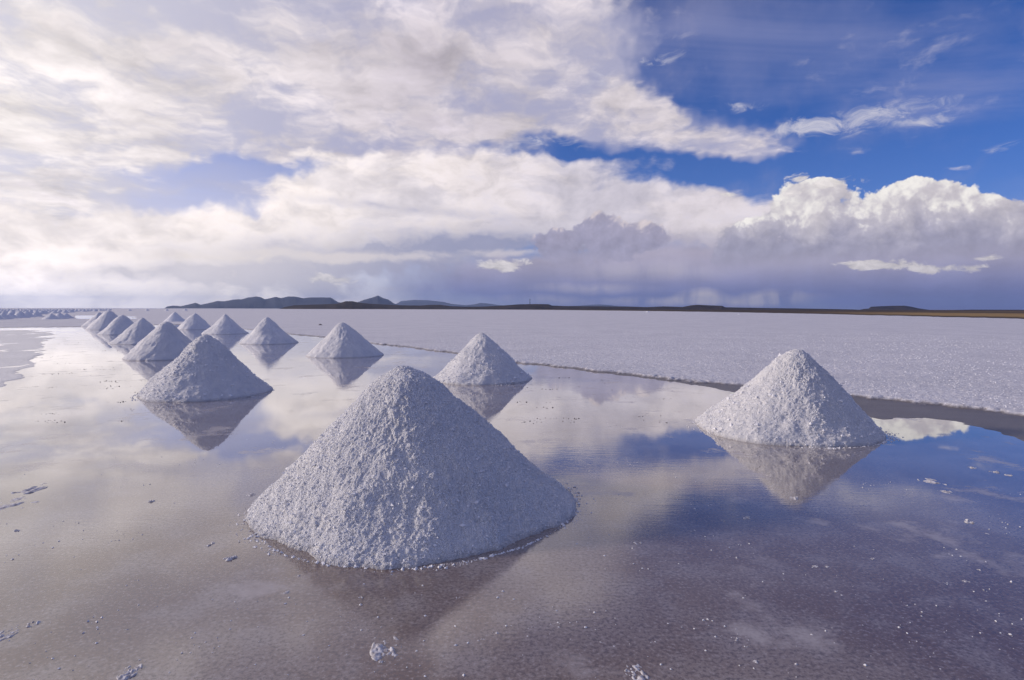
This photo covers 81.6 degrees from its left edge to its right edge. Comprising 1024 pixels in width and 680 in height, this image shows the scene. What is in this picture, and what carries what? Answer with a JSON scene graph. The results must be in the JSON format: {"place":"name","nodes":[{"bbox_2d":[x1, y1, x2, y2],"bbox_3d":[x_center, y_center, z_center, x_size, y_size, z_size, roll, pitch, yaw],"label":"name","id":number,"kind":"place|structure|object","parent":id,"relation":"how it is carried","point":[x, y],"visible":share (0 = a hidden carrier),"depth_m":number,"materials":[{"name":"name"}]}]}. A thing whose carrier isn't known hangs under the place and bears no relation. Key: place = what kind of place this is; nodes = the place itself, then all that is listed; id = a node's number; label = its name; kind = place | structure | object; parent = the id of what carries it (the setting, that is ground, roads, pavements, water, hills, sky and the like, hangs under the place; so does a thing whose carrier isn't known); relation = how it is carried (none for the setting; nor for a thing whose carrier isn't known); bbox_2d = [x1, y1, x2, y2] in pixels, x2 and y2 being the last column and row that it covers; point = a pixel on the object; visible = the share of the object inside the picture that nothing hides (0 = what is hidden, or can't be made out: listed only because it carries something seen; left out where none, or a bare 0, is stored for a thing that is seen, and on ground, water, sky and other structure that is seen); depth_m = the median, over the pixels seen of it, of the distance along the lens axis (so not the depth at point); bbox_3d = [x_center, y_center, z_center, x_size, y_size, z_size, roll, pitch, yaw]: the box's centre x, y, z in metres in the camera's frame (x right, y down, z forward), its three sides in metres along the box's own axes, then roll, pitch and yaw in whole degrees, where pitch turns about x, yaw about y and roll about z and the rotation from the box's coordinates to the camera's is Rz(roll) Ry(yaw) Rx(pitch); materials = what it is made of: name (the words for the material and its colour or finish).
{"place":"outdoors","nodes":[
{"label":"outdoors","id":0,"kind":"place"},
{"bbox_2d":[166,296,396,308],"bbox_3d":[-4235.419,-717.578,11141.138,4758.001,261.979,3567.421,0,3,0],"label":"blue mountains","id":1,"kind":"structure","parent":0,"point":[256,302],"depth_m":10565.79,"materials":[{"name":"stone"}]},
{"bbox_2d":[0,315,1023,679],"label":"brine water","id":2,"kind":"structure","parent":0,"point":[108,459],"depth_m":3.93,"materials":[{"name":"liquid"}]},
{"bbox_2d":[0,312,13,318],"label":"distant salt pile","id":3,"kind":"object","parent":2,"relation":"in","point":[5,315],"visible":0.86,"depth_m":83.58,"materials":[{"name":"white"}]},
{"bbox_2d":[0,624,18,640],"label":"salt clump","id":4,"kind":"object","parent":2,"relation":"in","point":[7,636],"visible":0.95,"depth_m":2.90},
{"bbox_2d":[8,312,19,317],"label":"distant salt pile","id":5,"kind":"object","parent":2,"relation":"in","point":[12,315],"visible":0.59,"depth_m":90.10,"materials":[{"name":"white"}]},
{"bbox_2d":[0,496,38,509],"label":"salt clump","id":6,"kind":"object","parent":2,"relation":"in","point":[11,504],"visible":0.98,"depth_m":4.84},
{"bbox_2d":[14,311,30,317],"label":"distant salt pile","id":7,"kind":"object","parent":2,"relation":"in","point":[20,314],"visible":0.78,"depth_m":94.20,"materials":[{"name":"white"}]},
{"bbox_2d":[11,483,46,493],"bbox_3d":[-4.262,1.321,5.252,0.240,0.034,0.360,0,3,-6],"label":"salt clump","id":8,"kind":"object","parent":2,"relation":"in","point":[29,490],"visible":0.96,"depth_m":5.21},
{"bbox_2d":[24,311,34,316],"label":"distant salt pile","id":9,"kind":"object","parent":2,"relation":"in","point":[28,313],"visible":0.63,"depth_m":102.11,"materials":[{"name":"white"}]},
{"bbox_2d":[33,311,43,316],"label":"distant salt pile","id":10,"kind":"object","parent":2,"relation":"in","point":[36,314],"visible":0.75,"depth_m":107.69,"materials":[{"name":"white"}]},
{"bbox_2d":[42,313,59,318],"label":"distant salt pile","id":11,"kind":"object","parent":2,"relation":"in","point":[51,316],"visible":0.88,"depth_m":82.87,"materials":[{"name":"white"}]},
{"bbox_2d":[56,313,68,318],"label":"distant salt pile","id":12,"kind":"object","parent":2,"relation":"in","point":[60,316],"visible":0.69,"depth_m":85.70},
{"bbox_2d":[81,312,101,326],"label":"salt pile","id":13,"kind":"object","parent":2,"relation":"in","point":[91,320],"visible":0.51,"depth_m":51.14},
{"bbox_2d":[85,311,117,329],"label":"salt pile","id":14,"kind":"object","parent":2,"relation":"in","point":[103,320],"visible":0.66,"depth_m":44.05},
{"bbox_2d":[97,315,133,334],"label":"salt pile","id":15,"kind":"object","parent":2,"relation":"in","point":[120,324],"visible":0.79,"depth_m":35.89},
{"bbox_2d":[116,664,142,679],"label":"salt clump","id":16,"kind":"object","parent":2,"relation":"in","point":[128,674],"visible":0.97,"depth_m":2.59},
{"bbox_2d":[108,318,155,344],"bbox_3d":[-17.047,-0.359,27.259,2.707,1.348,2.638,0,3,0],"label":"salt pile","id":17,"kind":"object","parent":2,"relation":"in","point":[136,332],"visible":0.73,"depth_m":26.58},
{"bbox_2d":[122,321,191,360],"bbox_3d":[-11.240,0.075,19.199,2.500,1.359,2.470,0,3,0],"label":"salt pile","id":18,"kind":"object","parent":2,"relation":"in","point":[165,340],"visible":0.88,"depth_m":18.53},
{"bbox_2d":[163,312,184,321],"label":"salt pile","id":19,"kind":"object","parent":2,"relation":"in","point":[174,317],"visible":0.92,"depth_m":70.29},
{"bbox_2d":[177,313,210,329],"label":"salt pile","id":20,"kind":"object","parent":2,"relation":"in","point":[194,321],"visible":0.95,"depth_m":44.75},
{"bbox_2d":[130,334,273,401],"bbox_3d":[-5.831,0.525,11.310,2.492,1.289,2.604,0,3,0],"label":"salt pile","id":21,"kind":"object","parent":2,"relation":"in","point":[204,368],"visible":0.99,"depth_m":10.66,"materials":[{"name":"white"}]},
{"bbox_2d":[201,314,248,333],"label":"salt pile","id":22,"kind":"object","parent":2,"relation":"in","point":[225,324],"visible":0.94,"depth_m":37.09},
{"bbox_2d":[222,555,237,560],"bbox_3d":[-1.807,1.401,3.806,0.100,0.034,0.100,-1,3,-13],"label":"salt clump","id":23,"kind":"object","parent":2,"relation":"in","point":[231,558],"visible":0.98,"depth_m":3.79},
{"bbox_2d":[239,317,298,344],"bbox_3d":[-11.290,-0.374,27.447,2.705,1.378,2.734,0,3,0],"label":"salt pile","id":24,"kind":"object","parent":2,"relation":"in","point":[267,331],"visible":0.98,"depth_m":26.87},
{"bbox_2d":[306,322,383,357],"bbox_3d":[-5.693,0.042,20.346,2.666,1.324,2.623,0,3,0],"label":"salt pile","id":25,"kind":"object","parent":2,"relation":"in","point":[342,340],"visible":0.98,"depth_m":19.69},
{"bbox_2d":[370,636,398,660],"bbox_3d":[-0.596,1.457,2.796,0.155,0.033,0.233,0,3,-6],"label":"salt clump","id":26,"kind":"object","parent":2,"relation":"in","point":[377,650],"visible":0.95,"depth_m":2.77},
{"bbox_2d":[234,365,595,574],"bbox_3d":[-0.817,0.864,4.912,2.747,1.314,2.632,-2,4,-38],"label":"salt pile","id":27,"kind":"object","parent":2,"relation":"in","point":[404,467],"visible":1,"depth_m":4.22,"materials":[{"name":"white"}]},
{"bbox_2d":[433,332,531,385],"bbox_3d":[-0.666,0.434,13.539,2.375,1.215,2.533,0,3,0],"label":"salt pile","id":28,"kind":"object","parent":2,"relation":"in","point":[482,358],"visible":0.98,"depth_m":12.94,"materials":[{"name":"white"}]},
{"bbox_2d":[1,423,1020,679],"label":"salt flecks","id":29,"kind":"object","parent":2,"relation":"on","point":[497,597],"visible":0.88,"depth_m":3.03,"materials":[{"name":"white"}]},
{"bbox_2d":[625,664,648,679],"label":"salt clump","id":30,"kind":"object","parent":2,"relation":"in","point":[640,677],"visible":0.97,"depth_m":2.61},
{"bbox_2d":[687,349,898,448],"bbox_3d":[3.694,0.736,8.002,2.595,1.244,2.444,0,3,0],"label":"salt pile","id":31,"kind":"object","parent":2,"relation":"in","point":[796,397],"visible":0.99,"depth_m":7.39,"materials":[{"name":"white"}]},
{"bbox_2d":[917,478,946,484],"bbox_3d":[3.903,1.324,5.513,0.194,0.032,0.291,0,3,-6],"label":"salt clump","id":32,"kind":"object","parent":2,"relation":"in","point":[927,480],"visible":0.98,"depth_m":5.52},
{"bbox_2d":[0,308,1023,440],"bbox_3d":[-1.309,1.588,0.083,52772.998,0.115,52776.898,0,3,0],"label":"salt flat","id":33,"kind":"structure","parent":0,"point":[411,328],"depth_m":27.91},
{"bbox_2d":[429,325,1023,408],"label":"salt crystals","id":34,"kind":"object","parent":33,"relation":"on","point":[763,356],"visible":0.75,"depth_m":19.53,"materials":[{"name":"white"}]},
{"bbox_2d":[0,0,1023,309],"label":"sky","id":35,"kind":"structure","parent":0,"point":[803,154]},
{"bbox_2d":[397,300,632,306],"bbox_3d":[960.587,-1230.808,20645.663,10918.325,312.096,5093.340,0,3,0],"label":"mountains","id":36,"kind":"structure","parent":0,"point":[418,302],"depth_m":20037.75,"materials":[{"name":"stone"}]},
{"bbox_2d":[281,301,854,309],"bbox_3d":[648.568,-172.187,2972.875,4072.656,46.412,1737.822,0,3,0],"label":"shore hills","id":37,"kind":"structure","parent":0,"point":[349,305],"depth_m":3080.12,"materials":[{"name":"stone"}]},
{"bbox_2d":[472,309,1023,318],"bbox_3d":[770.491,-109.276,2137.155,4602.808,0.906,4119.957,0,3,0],"label":"shore land","id":38,"kind":"structure","parent":0,"point":[1017,314],"depth_m":376.60,"materials":[{"name":"brown soil"}]},
{"bbox_2d":[861,306,926,309],"bbox_3d":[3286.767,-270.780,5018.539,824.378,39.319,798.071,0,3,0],"label":"shore mesa","id":39,"kind":"structure","parent":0,"point":[892,308],"depth_m":4913.82,"materials":[{"name":"stone"}]}
]}

